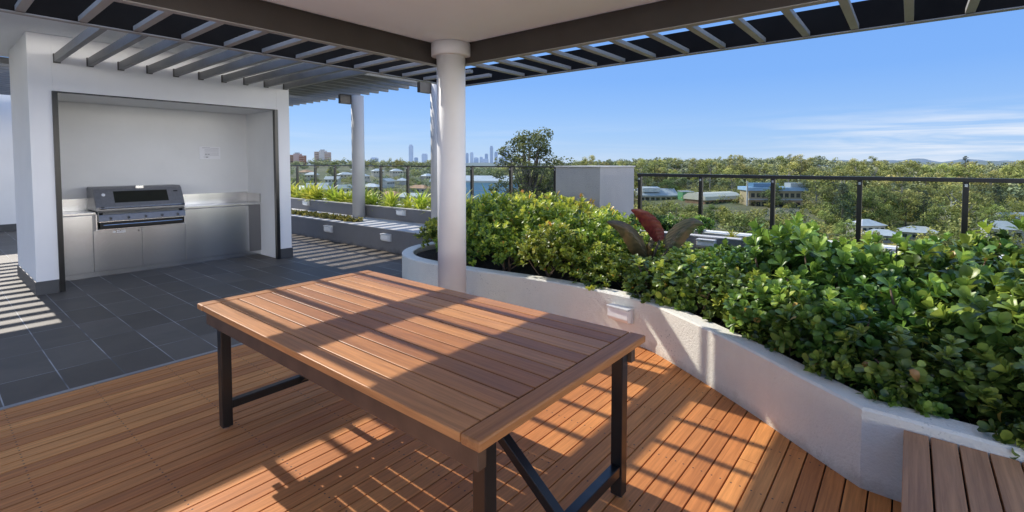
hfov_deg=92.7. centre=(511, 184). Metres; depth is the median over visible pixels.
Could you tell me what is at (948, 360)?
jade shrub
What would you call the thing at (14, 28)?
roof slab
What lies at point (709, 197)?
brick hall
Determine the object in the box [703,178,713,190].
broadleaf tree
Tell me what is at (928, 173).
broadleaf tree
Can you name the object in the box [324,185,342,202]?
strap leaf plant
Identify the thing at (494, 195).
leafy shrub
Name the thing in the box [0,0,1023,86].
pergola
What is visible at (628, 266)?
leafy shrub
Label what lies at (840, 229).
broadleaf tree
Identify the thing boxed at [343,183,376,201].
strap leaf plant
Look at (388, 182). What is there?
house
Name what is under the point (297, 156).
apartment block
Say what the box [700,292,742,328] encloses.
jade shrub
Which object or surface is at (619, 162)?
gum tree
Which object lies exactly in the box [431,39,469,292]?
column
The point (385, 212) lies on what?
planter wall
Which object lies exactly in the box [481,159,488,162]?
city tower
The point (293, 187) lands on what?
strap leaf plant
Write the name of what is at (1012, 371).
jade shrub
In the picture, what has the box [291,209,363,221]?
ground cover
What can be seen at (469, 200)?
strap leaf plant
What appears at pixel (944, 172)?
gum tree
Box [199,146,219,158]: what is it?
notice sign
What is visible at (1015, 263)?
jade shrub
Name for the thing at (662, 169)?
gum tree
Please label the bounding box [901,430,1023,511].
bench seat
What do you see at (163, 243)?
door
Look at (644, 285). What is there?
jade shrub
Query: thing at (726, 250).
jade shrub
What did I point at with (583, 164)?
broadleaf tree
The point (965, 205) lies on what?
railing
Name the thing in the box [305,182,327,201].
strap leaf plant
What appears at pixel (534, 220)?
leafy shrub
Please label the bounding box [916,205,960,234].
broadleaf tree
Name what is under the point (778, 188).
broadleaf tree
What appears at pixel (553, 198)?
leafy shrub
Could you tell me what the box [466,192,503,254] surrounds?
leafy shrub
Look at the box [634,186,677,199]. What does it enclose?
school building
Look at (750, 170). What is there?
broadleaf tree
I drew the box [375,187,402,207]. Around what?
strap leaf plant
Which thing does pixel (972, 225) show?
broadleaf tree
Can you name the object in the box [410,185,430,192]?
house
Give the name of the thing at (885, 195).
broadleaf tree
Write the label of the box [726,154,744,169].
gum tree
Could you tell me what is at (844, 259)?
jade shrub
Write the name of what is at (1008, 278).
jade shrub
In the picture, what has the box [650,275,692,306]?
jade shrub
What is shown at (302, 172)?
house
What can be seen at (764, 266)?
jade shrub
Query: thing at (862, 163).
gum tree
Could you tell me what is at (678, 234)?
broad leaf plant
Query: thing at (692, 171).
gum tree
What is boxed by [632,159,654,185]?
gum tree
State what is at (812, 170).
gum tree
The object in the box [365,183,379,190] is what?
house
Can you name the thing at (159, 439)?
deck
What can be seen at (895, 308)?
jade shrub
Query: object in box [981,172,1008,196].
gum tree
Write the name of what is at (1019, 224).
jade shrub
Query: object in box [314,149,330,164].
apartment block
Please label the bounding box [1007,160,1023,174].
gum tree
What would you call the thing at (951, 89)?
sky
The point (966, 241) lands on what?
jade shrub
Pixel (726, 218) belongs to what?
broadleaf tree
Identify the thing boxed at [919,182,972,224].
white trunk gum
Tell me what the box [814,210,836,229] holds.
broadleaf tree
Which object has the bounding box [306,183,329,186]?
house
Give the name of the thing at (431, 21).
ceiling
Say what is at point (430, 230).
leafy shrub
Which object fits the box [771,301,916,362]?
jade shrub
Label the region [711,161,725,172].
gum tree
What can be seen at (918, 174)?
gum tree
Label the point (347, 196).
strap leaf plant
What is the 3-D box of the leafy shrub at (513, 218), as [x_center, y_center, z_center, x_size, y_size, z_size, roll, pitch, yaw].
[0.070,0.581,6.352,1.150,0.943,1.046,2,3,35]
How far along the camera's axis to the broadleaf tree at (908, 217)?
206.15 m
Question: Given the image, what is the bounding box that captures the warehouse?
[429,175,518,198]
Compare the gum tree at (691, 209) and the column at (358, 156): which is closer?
the column at (358, 156)
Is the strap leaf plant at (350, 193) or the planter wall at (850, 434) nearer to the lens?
the planter wall at (850, 434)
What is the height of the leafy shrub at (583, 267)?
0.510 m
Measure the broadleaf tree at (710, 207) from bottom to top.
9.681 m
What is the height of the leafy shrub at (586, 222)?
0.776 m
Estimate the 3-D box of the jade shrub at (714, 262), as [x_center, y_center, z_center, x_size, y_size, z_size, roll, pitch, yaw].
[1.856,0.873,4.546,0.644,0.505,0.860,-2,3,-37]
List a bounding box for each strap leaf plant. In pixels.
[290,182,299,196]
[291,186,301,197]
[292,179,311,198]
[299,181,325,199]
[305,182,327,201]
[317,180,338,203]
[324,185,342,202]
[333,189,349,201]
[335,187,351,202]
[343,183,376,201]
[365,186,382,212]
[365,188,379,204]
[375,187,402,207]
[378,191,396,205]
[396,192,414,207]
[400,187,430,208]
[414,197,430,214]
[466,195,480,203]
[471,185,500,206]
[724,229,742,237]
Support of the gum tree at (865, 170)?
on the ground at (322, 170)
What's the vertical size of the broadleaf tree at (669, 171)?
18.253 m
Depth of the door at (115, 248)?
7.10 m
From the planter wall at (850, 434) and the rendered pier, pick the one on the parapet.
the rendered pier
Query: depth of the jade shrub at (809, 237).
3.98 m
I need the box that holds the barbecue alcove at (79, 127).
[9,31,292,295]
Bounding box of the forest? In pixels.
[290,156,1023,199]
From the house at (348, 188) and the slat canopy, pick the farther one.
the house at (348, 188)
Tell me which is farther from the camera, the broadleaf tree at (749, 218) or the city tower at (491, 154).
the city tower at (491, 154)
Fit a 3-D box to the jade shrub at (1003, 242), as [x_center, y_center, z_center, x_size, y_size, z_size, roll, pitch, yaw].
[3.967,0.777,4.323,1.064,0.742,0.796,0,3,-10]
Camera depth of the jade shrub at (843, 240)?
4.80 m
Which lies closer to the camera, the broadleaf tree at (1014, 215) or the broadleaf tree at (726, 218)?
the broadleaf tree at (1014, 215)
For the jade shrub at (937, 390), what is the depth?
2.43 m
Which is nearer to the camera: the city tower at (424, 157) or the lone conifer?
the lone conifer
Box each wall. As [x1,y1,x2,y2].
[0,94,16,231]
[291,197,895,252]
[291,208,434,253]
[402,242,1023,501]
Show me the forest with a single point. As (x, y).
(831, 164)
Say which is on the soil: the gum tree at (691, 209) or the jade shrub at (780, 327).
the jade shrub at (780, 327)
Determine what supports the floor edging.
on the building podium
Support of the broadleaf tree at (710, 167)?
on the ground at (322, 170)
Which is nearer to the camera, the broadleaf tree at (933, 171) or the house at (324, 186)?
the house at (324, 186)
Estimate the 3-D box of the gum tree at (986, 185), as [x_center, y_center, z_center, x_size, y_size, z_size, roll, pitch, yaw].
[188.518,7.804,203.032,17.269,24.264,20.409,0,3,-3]
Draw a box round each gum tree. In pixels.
[410,169,420,176]
[578,155,596,165]
[595,162,610,165]
[616,161,626,165]
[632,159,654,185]
[634,162,657,184]
[650,159,667,167]
[652,168,667,182]
[654,166,666,179]
[671,203,680,212]
[683,205,697,215]
[683,211,707,228]
[684,165,701,187]
[687,158,701,172]
[698,158,725,191]
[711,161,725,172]
[720,167,745,191]
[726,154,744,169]
[728,164,738,173]
[754,163,773,179]
[769,161,800,184]
[775,156,789,167]
[789,154,814,170]
[790,161,809,175]
[798,166,842,202]
[805,171,855,223]
[819,168,878,206]
[845,158,871,175]
[850,230,885,243]
[860,161,889,181]
[863,174,903,206]
[867,156,880,169]
[879,159,920,193]
[884,188,929,226]
[901,173,953,217]
[906,167,934,184]
[934,163,962,177]
[935,163,964,176]
[936,182,996,229]
[938,175,999,204]
[941,226,988,245]
[947,164,987,182]
[958,161,978,175]
[974,204,1012,220]
[975,170,1004,187]
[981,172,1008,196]
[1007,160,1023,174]
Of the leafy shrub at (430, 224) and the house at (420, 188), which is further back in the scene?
the house at (420, 188)
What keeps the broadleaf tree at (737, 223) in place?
on the ground at (322, 170)
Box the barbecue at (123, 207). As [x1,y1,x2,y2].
[87,184,185,230]
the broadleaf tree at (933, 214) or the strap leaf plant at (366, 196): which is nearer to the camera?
the strap leaf plant at (366, 196)
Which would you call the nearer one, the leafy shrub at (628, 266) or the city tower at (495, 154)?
the leafy shrub at (628, 266)
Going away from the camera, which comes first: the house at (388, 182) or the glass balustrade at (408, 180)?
the glass balustrade at (408, 180)
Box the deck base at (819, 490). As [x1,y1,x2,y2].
[745,443,892,511]
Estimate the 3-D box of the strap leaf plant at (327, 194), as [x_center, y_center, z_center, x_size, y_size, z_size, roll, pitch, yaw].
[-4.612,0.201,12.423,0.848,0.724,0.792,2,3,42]
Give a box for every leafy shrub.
[414,217,469,248]
[421,216,437,242]
[431,220,489,266]
[466,191,522,216]
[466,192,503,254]
[467,194,553,261]
[472,220,537,271]
[498,190,557,251]
[511,220,585,278]
[512,191,580,220]
[517,197,607,268]
[538,196,601,236]
[554,210,648,273]
[554,241,622,290]
[569,201,618,251]
[572,206,644,240]
[574,193,594,211]
[589,251,655,291]
[607,231,680,264]
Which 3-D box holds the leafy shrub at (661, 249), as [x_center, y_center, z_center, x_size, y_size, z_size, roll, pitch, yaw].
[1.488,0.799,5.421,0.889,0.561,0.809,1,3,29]
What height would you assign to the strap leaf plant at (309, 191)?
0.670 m
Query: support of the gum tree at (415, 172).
on the ground at (322, 170)
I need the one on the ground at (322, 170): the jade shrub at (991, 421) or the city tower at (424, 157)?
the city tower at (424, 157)
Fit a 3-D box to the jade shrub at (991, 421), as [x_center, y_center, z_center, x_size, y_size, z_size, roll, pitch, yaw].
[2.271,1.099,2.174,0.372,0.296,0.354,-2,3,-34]
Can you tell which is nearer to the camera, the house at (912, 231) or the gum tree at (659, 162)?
the house at (912, 231)
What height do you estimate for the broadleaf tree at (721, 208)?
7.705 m
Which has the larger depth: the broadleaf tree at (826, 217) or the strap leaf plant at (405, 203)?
the broadleaf tree at (826, 217)
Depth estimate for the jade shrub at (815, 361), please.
2.74 m
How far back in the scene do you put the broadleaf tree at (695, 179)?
401.50 m
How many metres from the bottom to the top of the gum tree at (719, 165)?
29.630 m
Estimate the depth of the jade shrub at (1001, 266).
3.67 m
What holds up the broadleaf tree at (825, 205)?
on the ground at (322, 170)
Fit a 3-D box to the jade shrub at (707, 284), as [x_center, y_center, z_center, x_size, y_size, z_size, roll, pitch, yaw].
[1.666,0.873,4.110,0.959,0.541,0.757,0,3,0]
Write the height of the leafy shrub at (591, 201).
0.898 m
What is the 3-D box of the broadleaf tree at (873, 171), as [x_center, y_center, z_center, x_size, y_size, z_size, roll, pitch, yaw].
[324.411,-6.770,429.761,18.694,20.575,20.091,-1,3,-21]
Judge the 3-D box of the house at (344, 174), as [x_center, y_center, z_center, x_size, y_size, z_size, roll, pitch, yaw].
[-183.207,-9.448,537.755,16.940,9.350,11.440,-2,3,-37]
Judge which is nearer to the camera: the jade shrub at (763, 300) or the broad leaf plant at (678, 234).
the jade shrub at (763, 300)
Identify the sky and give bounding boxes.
[0,0,1023,162]
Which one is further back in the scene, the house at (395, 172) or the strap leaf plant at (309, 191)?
the house at (395, 172)
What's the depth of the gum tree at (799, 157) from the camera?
453.06 m
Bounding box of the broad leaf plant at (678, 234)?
[607,209,703,280]
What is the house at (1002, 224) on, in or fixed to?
on the ground at (322, 170)
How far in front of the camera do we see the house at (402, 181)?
464.93 m
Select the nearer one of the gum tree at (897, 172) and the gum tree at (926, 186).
the gum tree at (926, 186)
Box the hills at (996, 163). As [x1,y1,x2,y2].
[307,161,1017,165]
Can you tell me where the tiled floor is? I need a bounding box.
[0,231,401,406]
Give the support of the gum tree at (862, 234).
on the ground at (322, 170)
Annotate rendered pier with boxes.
[555,166,634,221]
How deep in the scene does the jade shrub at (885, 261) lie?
3.52 m
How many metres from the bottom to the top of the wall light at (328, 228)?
0.140 m
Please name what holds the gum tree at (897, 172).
on the ground at (322, 170)
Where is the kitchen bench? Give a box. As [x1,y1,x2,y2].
[62,192,260,280]
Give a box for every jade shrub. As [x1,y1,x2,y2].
[610,251,700,303]
[648,254,746,317]
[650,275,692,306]
[653,241,702,263]
[672,251,748,290]
[672,290,711,315]
[696,232,755,265]
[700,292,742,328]
[713,267,771,317]
[721,239,826,290]
[722,267,863,349]
[722,307,751,334]
[735,321,793,356]
[741,212,854,286]
[764,302,823,358]
[765,290,820,339]
[771,239,907,314]
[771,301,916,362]
[800,336,869,389]
[818,230,1003,297]
[829,237,876,252]
[834,322,1012,416]
[839,265,1003,355]
[842,363,936,417]
[860,248,939,278]
[876,233,1023,311]
[894,359,977,423]
[900,231,1023,270]
[907,272,1023,358]
[912,247,1023,279]
[958,217,1023,263]
[965,332,1023,425]
[974,389,1023,459]
[976,393,1023,426]
[995,268,1023,310]
[1002,253,1023,277]
[1003,274,1021,281]
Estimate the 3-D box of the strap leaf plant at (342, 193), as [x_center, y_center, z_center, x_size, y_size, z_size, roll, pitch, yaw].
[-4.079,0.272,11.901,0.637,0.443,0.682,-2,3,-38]
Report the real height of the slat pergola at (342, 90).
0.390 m
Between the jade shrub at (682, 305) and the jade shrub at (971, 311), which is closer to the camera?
the jade shrub at (971, 311)
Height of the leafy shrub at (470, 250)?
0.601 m
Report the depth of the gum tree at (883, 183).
213.53 m
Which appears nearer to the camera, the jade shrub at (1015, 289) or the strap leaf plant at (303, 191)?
the jade shrub at (1015, 289)
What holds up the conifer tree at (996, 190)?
on the ground at (322, 170)
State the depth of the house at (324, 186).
330.94 m
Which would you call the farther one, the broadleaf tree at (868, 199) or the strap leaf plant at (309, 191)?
the broadleaf tree at (868, 199)
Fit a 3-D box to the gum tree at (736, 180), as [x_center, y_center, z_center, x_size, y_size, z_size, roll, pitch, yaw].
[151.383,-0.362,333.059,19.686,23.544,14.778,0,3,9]
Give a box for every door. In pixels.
[63,215,93,275]
[93,227,142,271]
[142,224,185,265]
[185,206,249,259]
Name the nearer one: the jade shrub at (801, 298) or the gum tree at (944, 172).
the jade shrub at (801, 298)
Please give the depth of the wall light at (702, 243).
6.15 m
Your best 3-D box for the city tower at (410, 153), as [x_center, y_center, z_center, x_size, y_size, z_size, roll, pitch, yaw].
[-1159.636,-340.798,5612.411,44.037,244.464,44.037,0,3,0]
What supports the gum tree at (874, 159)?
on the ground at (322, 170)
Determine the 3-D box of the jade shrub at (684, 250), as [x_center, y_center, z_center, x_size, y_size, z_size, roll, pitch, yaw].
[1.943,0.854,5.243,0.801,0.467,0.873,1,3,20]
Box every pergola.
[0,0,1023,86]
[0,57,430,105]
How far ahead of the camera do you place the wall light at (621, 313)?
4.38 m
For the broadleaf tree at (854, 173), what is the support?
on the ground at (322, 170)
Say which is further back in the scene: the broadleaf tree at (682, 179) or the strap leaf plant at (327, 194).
the broadleaf tree at (682, 179)
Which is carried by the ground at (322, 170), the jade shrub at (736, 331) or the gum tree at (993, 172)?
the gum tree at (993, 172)
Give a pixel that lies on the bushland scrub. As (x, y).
(778, 218)
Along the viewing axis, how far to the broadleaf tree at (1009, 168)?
343.58 m
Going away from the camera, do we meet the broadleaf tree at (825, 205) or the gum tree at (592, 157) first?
the broadleaf tree at (825, 205)
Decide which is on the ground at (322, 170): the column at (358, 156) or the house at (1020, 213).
the house at (1020, 213)
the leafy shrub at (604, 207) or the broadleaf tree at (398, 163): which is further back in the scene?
the broadleaf tree at (398, 163)
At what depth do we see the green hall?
319.14 m
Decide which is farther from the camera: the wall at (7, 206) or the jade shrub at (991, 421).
the wall at (7, 206)
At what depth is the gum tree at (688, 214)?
159.43 m
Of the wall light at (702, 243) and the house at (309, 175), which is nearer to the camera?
the wall light at (702, 243)
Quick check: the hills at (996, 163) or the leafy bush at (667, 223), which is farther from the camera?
the hills at (996, 163)
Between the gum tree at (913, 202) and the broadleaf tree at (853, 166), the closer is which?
the gum tree at (913, 202)
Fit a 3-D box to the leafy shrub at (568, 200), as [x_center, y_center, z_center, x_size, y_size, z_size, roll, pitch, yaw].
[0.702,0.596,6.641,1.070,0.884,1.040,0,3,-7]
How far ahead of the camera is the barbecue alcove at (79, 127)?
7.23 m
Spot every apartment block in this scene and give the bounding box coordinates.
[290,152,306,164]
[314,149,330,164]
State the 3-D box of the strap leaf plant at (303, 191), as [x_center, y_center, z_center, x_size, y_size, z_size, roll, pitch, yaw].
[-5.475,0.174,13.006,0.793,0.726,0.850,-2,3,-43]
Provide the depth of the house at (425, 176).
504.56 m
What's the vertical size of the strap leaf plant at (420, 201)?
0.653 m
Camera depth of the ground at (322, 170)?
295.20 m
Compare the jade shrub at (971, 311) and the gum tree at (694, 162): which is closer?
the jade shrub at (971, 311)
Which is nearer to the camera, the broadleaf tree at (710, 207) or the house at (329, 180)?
the broadleaf tree at (710, 207)
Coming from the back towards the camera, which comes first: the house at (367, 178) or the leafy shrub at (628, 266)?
the house at (367, 178)
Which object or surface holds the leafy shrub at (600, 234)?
on the soil
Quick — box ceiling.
[262,0,663,42]
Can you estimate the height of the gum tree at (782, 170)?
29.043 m
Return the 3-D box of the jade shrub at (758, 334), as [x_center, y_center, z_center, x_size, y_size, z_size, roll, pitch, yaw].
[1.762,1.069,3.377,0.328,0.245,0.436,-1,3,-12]
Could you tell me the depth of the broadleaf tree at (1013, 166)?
363.55 m
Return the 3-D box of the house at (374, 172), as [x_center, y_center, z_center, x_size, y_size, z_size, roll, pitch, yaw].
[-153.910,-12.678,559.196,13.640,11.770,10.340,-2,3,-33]
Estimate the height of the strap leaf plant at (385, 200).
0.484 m
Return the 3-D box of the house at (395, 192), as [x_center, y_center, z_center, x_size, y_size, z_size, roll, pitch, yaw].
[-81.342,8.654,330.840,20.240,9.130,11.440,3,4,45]
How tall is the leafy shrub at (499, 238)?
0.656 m
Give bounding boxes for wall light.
[302,201,309,205]
[323,225,332,232]
[380,233,390,241]
[396,210,405,215]
[606,303,632,323]
[696,238,716,247]
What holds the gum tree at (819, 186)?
on the ground at (322, 170)
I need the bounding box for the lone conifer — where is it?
[962,156,969,169]
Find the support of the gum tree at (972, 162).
on the ground at (322, 170)
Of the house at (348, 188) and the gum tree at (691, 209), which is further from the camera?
the house at (348, 188)
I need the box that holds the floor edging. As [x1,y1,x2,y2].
[0,343,243,410]
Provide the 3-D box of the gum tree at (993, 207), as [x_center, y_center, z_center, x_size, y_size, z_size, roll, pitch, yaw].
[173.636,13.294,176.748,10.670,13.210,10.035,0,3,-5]
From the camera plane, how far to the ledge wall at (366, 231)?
9.62 m
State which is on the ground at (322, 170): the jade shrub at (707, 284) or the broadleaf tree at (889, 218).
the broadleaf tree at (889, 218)
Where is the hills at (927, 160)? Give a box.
[834,158,1015,161]
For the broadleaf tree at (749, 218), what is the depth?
171.32 m
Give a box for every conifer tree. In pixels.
[328,167,333,175]
[828,183,855,222]
[910,190,934,225]
[987,184,1009,212]
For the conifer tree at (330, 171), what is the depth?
501.18 m
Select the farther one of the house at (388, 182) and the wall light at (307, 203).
the house at (388, 182)
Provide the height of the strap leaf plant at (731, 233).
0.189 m
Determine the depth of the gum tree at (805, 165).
419.12 m
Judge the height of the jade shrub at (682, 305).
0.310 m
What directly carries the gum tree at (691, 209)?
on the ground at (322, 170)
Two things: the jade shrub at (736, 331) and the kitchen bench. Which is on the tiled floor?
the kitchen bench
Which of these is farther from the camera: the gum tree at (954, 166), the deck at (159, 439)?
the gum tree at (954, 166)
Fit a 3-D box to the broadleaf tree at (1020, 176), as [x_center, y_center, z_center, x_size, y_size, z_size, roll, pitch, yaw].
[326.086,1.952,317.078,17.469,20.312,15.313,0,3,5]
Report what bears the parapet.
on the building podium
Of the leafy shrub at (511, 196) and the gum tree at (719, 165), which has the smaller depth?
the leafy shrub at (511, 196)
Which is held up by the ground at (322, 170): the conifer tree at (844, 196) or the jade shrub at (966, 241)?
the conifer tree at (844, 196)
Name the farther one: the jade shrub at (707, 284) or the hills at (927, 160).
the hills at (927, 160)
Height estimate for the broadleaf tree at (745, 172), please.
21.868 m
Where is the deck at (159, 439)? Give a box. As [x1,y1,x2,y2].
[0,345,900,511]
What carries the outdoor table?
on the deck at (159, 439)
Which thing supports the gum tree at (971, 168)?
on the ground at (322, 170)
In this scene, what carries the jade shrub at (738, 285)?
on the soil
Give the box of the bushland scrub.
[294,175,1023,254]
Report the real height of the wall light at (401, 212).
0.120 m
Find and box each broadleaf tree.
[391,160,403,169]
[572,160,587,165]
[649,170,664,186]
[657,180,678,191]
[664,169,680,182]
[668,171,688,189]
[671,157,682,167]
[690,173,701,186]
[697,164,713,173]
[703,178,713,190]
[703,204,717,219]
[715,205,729,216]
[719,213,732,226]
[722,211,752,232]
[722,212,767,233]
[731,167,752,183]
[734,164,757,178]
[746,178,764,182]
[759,183,784,203]
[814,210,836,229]
[820,183,862,213]
[829,189,889,220]
[832,165,845,172]
[832,218,855,240]
[839,161,860,175]
[840,169,859,188]
[854,185,902,220]
[871,167,888,176]
[878,204,907,229]
[888,196,928,222]
[907,165,939,184]
[916,172,949,195]
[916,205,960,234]
[927,217,1008,245]
[995,172,1023,194]
[997,165,1023,183]
[1002,164,1023,178]
[1007,213,1023,220]
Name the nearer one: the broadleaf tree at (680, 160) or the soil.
the soil
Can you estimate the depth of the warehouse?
250.02 m
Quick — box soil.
[416,246,982,424]
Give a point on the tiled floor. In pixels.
(79, 332)
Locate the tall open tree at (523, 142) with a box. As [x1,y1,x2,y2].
[488,127,574,199]
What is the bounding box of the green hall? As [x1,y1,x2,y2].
[678,191,694,200]
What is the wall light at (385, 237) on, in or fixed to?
attached to the ledge wall at (366, 231)
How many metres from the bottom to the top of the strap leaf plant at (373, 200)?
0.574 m
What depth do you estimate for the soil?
5.82 m
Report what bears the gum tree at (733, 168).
on the ground at (322, 170)
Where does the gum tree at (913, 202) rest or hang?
on the ground at (322, 170)
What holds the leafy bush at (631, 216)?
on the soil
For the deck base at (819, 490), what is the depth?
2.43 m
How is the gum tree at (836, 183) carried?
on the ground at (322, 170)
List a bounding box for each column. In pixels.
[351,95,364,217]
[430,83,437,219]
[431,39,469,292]
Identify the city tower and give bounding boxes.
[409,145,412,161]
[422,154,427,162]
[470,152,472,162]
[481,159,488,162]
[490,146,492,162]
[494,152,497,161]
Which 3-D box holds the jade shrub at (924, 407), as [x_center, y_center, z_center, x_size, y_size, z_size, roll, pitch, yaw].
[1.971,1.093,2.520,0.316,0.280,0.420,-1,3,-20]
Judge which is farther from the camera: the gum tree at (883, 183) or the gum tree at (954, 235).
the gum tree at (883, 183)
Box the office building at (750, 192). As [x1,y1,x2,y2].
[738,181,807,206]
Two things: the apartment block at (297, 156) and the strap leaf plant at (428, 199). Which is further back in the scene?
the apartment block at (297, 156)
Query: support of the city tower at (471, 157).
on the ground at (322, 170)
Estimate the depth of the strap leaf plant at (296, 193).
13.25 m
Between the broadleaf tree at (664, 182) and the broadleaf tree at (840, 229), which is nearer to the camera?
the broadleaf tree at (840, 229)
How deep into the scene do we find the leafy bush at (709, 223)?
6.51 m
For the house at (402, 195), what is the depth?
315.91 m
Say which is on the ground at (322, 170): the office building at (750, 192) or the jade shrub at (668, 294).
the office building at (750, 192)
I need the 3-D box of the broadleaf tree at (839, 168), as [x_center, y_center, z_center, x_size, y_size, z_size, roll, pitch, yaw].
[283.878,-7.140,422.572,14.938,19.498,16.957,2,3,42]
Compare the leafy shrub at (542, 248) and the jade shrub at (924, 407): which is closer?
the jade shrub at (924, 407)
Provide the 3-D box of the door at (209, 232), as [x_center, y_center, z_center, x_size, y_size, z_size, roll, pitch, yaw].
[-4.888,0.775,8.136,0.016,0.803,0.961,2,3,39]
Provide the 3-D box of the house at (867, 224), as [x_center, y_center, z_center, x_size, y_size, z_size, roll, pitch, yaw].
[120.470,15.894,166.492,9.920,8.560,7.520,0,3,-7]
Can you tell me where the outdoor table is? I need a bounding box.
[197,270,645,511]
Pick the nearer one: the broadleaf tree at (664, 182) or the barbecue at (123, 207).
the barbecue at (123, 207)
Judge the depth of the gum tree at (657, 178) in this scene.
379.06 m
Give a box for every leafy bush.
[629,210,662,226]
[658,212,688,230]
[691,214,715,234]
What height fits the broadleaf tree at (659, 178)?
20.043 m
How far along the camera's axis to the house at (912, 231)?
168.21 m
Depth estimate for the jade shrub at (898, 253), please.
3.92 m
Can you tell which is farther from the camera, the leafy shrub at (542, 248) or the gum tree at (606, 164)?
the gum tree at (606, 164)
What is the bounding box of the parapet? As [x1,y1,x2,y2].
[324,198,1002,260]
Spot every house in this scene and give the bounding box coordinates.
[299,170,312,174]
[304,172,319,180]
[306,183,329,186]
[318,185,333,191]
[324,176,341,185]
[333,184,351,192]
[337,172,351,177]
[365,174,369,181]
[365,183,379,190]
[371,169,383,176]
[383,178,394,187]
[383,191,400,200]
[390,169,402,176]
[395,178,405,184]
[399,192,428,200]
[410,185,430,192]
[420,173,430,181]
[845,219,887,235]
[862,229,901,243]
[896,226,938,238]
[977,220,1023,246]
[989,212,1023,220]
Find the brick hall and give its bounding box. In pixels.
[683,191,739,203]
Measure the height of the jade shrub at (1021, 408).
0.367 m
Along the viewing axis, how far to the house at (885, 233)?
156.63 m
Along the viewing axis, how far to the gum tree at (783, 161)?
477.27 m
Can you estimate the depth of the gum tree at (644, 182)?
349.23 m
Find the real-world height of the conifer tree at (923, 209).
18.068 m
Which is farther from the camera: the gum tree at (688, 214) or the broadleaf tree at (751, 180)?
the broadleaf tree at (751, 180)
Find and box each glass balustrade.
[290,165,555,202]
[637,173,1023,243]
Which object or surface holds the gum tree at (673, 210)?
on the ground at (322, 170)
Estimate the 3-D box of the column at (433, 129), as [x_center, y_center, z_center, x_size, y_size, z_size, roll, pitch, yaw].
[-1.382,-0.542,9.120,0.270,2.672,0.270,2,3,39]
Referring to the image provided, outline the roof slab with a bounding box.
[0,12,304,68]
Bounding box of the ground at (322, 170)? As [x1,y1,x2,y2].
[290,165,1023,247]
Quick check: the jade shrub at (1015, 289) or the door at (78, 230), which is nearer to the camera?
the jade shrub at (1015, 289)
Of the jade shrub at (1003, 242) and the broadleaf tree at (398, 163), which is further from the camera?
the broadleaf tree at (398, 163)
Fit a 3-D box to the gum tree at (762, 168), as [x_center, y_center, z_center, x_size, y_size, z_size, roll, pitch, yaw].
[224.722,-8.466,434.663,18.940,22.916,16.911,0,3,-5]
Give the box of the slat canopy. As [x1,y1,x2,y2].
[53,27,367,89]
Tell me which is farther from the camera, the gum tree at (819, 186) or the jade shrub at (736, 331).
the gum tree at (819, 186)

